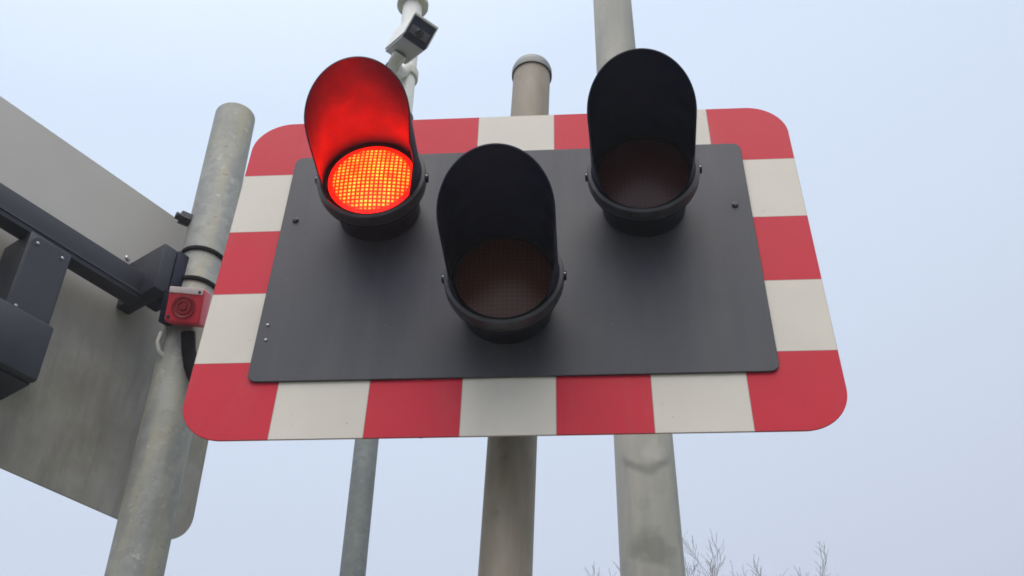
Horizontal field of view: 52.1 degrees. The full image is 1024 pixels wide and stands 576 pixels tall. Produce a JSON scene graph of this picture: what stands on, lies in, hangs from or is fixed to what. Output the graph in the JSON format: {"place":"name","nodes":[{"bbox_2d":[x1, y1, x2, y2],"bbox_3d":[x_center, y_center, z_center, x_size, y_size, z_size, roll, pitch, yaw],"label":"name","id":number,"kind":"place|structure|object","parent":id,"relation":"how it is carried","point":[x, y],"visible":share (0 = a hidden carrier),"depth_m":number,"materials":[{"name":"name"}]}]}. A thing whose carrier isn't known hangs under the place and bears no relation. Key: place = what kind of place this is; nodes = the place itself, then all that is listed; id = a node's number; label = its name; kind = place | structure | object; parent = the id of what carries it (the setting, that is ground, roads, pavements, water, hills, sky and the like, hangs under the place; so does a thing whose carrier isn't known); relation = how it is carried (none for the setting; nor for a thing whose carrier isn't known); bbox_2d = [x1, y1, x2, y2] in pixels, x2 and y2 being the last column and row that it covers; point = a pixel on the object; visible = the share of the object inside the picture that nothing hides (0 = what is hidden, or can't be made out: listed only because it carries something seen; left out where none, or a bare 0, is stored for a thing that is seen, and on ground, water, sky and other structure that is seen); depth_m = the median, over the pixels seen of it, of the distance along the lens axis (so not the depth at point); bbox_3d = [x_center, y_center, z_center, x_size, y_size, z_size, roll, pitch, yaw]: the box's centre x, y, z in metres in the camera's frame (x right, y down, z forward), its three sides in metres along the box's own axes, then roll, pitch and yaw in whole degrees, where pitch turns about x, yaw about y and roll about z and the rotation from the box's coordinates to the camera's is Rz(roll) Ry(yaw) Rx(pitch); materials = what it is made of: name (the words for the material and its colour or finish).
{"place":"outdoors","nodes":[
{"label":"outdoors","id":0,"kind":"place"},
{"bbox_2d":[0,96,254,575],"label":"crossing signal","id":1,"kind":"object","parent":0,"point":[96,260],"visible":0.78,"depth_m":2.08,"materials":[{"name":"metal"}]},
{"bbox_2d":[155,286,210,380],"bbox_3d":[-0.570,0.113,2.029,0.303,0.314,0.105,-6,-41,9],"label":"warning sounder","id":2,"kind":"object","parent":1,"relation":"attached to","point":[184,306],"visible":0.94,"depth_m":2.08,"materials":[{"name":"red plastic"}]},
{"bbox_2d":[339,0,428,575],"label":"camera mast","id":3,"kind":"object","parent":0,"point":[357,524],"visible":0.4,"depth_m":2.45,"materials":[{"name":"grey metal"}]},
{"bbox_2d":[385,12,437,79],"bbox_3d":[-0.335,-0.747,3.287,0.121,0.231,0.346,16,-42,-16],"label":"cctv camera","id":4,"kind":"object","parent":3,"relation":"attached to","point":[412,36],"visible":0.98,"depth_m":3.17,"materials":[{"name":"white paint"}]},
{"bbox_2d":[0,0,1023,575],"label":"sky","id":5,"kind":"structure","parent":0,"point":[903,119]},
{"bbox_2d":[183,48,846,575],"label":"crossing signal","id":6,"kind":"object","parent":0,"point":[631,252],"visible":1,"depth_m":1.75,"materials":[{"name":"metal"}]},
{"bbox_2d":[593,0,685,575],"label":"steel column","id":7,"kind":"structure","parent":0,"point":[649,530],"depth_m":2.48,"materials":[{"name":"grey metal"}]},
{"label":"ground","id":8,"kind":"structure","parent":0,"visible":0},
{"bbox_2d":[585,530,757,575],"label":"bare tree","id":9,"kind":"object","parent":8,"relation":"on","point":[713,565],"visible":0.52,"depth_m":24.97,"materials":[{"name":"grey plant"}]},
{"bbox_2d":[688,558,829,575],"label":"bare tree","id":10,"kind":"object","parent":8,"relation":"on","point":[780,574],"visible":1,"depth_m":20.54,"materials":[{"name":"grey plant"}]},
{"bbox_2d":[685,543,837,575],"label":"bare tree","id":11,"kind":"object","parent":8,"relation":"on","point":[752,573],"visible":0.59,"depth_m":24.62,"materials":[{"name":"grey plant"}]}
]}

